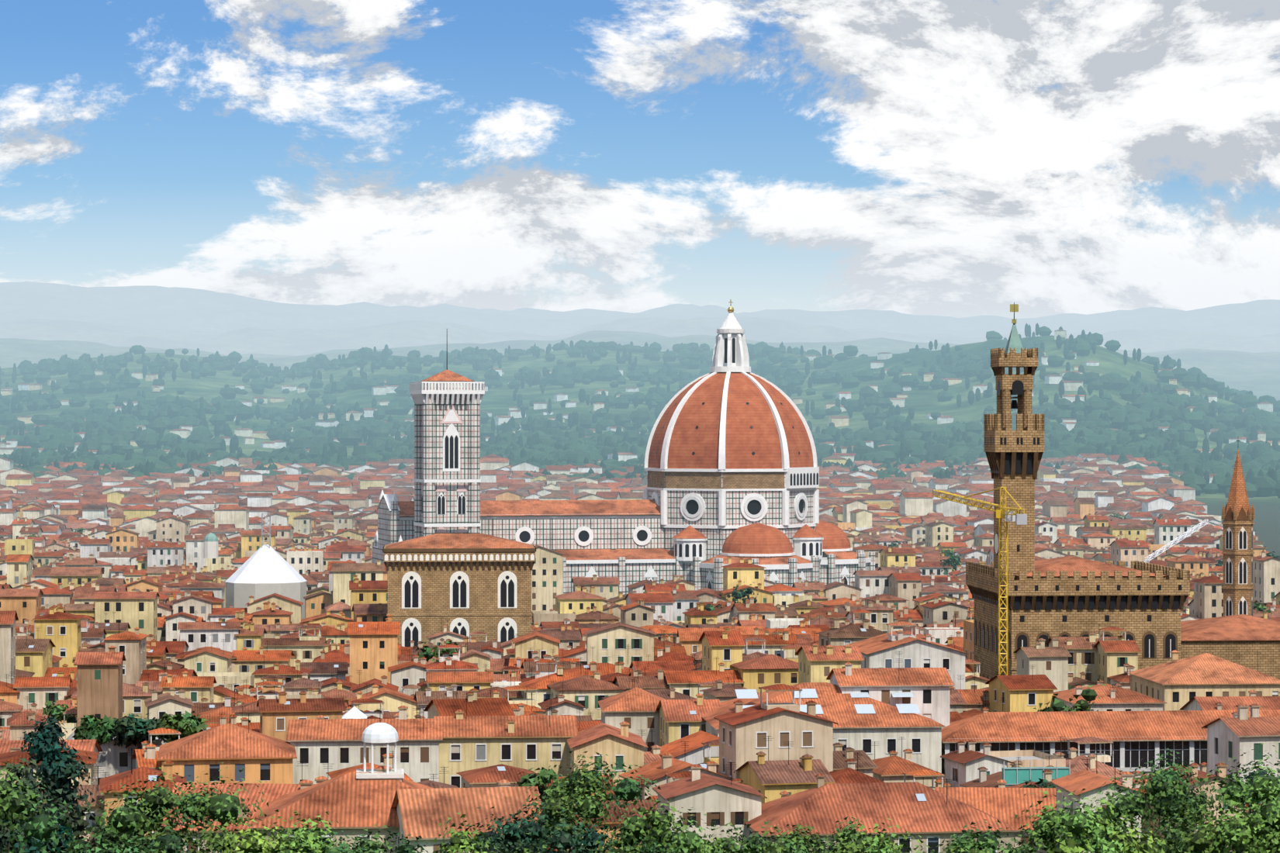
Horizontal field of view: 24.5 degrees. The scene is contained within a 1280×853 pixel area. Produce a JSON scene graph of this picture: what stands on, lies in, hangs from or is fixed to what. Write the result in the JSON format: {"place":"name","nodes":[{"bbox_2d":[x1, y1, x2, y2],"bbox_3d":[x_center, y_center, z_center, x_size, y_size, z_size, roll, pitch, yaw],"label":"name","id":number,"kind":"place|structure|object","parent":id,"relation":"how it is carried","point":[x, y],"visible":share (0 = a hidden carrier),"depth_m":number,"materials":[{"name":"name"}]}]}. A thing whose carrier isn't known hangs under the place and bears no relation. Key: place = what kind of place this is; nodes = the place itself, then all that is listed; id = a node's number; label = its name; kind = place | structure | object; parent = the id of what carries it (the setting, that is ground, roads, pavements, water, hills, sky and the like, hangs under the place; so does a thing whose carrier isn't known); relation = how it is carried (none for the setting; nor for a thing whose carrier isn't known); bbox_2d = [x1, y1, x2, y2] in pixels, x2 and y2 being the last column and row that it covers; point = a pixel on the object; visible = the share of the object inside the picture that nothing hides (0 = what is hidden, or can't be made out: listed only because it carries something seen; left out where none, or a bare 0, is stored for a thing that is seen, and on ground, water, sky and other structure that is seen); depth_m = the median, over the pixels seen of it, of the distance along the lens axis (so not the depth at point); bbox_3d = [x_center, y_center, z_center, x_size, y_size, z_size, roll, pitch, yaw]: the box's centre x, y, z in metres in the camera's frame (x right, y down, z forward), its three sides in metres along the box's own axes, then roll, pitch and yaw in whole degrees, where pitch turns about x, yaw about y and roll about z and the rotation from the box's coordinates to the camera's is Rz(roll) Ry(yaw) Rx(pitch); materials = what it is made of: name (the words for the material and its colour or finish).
{"place":"outdoors","nodes":[
{"label":"outdoors","id":0,"kind":"place"},
{"bbox_2d":[0,281,1279,558],"bbox_3d":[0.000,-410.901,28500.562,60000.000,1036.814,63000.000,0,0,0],"label":"hills","id":1,"kind":"structure","parent":0,"point":[1235,345],"depth_m":11442.37,"materials":[{"name":"green plant"}]},
{"bbox_2d":[204,512,307,619],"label":"tent and dome","id":2,"kind":"object","parent":1,"relation":"on","point":[264,570],"visible":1,"depth_m":894.19,"materials":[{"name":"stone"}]},
{"bbox_2d":[382,533,536,646],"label":"church","id":3,"kind":"structure","parent":1,"relation":"on","point":[465,584],"depth_m":759.91,"materials":[{"name":"stone"}]},
{"bbox_2d":[0,453,1223,539],"bbox_3d":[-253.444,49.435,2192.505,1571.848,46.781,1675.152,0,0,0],"label":"city","id":4,"kind":"object","parent":1,"relation":"on","point":[230,500],"visible":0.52,"depth_m":2059.98,"materials":[{"name":"tile"}]},
{"bbox_2d":[372,299,875,596],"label":"cathedral","id":5,"kind":"structure","parent":1,"relation":"on","point":[731,468],"depth_m":974.77,"materials":[{"name":"stone"}]},
{"bbox_2d":[0,597,1279,852],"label":"city","id":6,"kind":"object","parent":1,"relation":"on","point":[748,762],"visible":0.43,"depth_m":549.18,"materials":[{"name":"tile"}]},
{"bbox_2d":[0,621,1279,852],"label":"buildings","id":7,"kind":"structure","parent":1,"relation":"on","point":[886,693],"depth_m":404.94,"materials":[{"name":"tile"}]},
{"bbox_2d":[0,323,1279,498],"bbox_3d":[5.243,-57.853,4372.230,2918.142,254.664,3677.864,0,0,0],"label":"hill trees","id":8,"kind":"object","parent":1,"relation":"on","point":[1151,409],"visible":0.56,"depth_m":4057.12,"materials":[{"name":"green plant"}]},
{"bbox_2d":[0,510,1279,644],"bbox_3d":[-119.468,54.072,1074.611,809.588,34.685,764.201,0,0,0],"label":"city buildings","id":9,"kind":"structure","parent":1,"relation":"on","point":[160,583],"depth_m":907.36,"materials":[{"name":"tile"}]},
{"bbox_2d":[0,512,1279,852],"bbox_3d":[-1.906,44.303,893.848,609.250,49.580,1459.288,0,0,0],"label":"trees","id":10,"kind":"object","parent":1,"relation":"on","point":[29,821],"visible":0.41,"depth_m":195.25,"materials":[{"name":"green plant"}]},
{"bbox_2d":[0,329,1279,483],"bbox_3d":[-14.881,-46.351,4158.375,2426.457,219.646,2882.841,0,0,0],"label":"hillside houses","id":11,"kind":"structure","parent":1,"relation":"on","point":[8,446],"depth_m":4324.26,"materials":[{"name":"tile"}]},
{"bbox_2d":[932,487,1208,675],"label":"construction cranes","id":12,"kind":"object","parent":1,"relation":"on","point":[1006,514],"visible":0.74,"depth_m":575.39},
{"bbox_2d":[965,302,1279,679],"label":"town hall palace","id":13,"kind":"structure","parent":1,"relation":"on","point":[1141,603],"depth_m":605.82,"materials":[{"name":"stone"}]},
{"bbox_2d":[1221,440,1254,616],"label":"church spire","id":14,"kind":"structure","parent":1,"relation":"on","point":[1238,523],"depth_m":767.01,"materials":[{"name":"stone"}]},
{"bbox_2d":[0,0,1279,318],"label":"sky","id":15,"kind":"structure","parent":0,"point":[953,158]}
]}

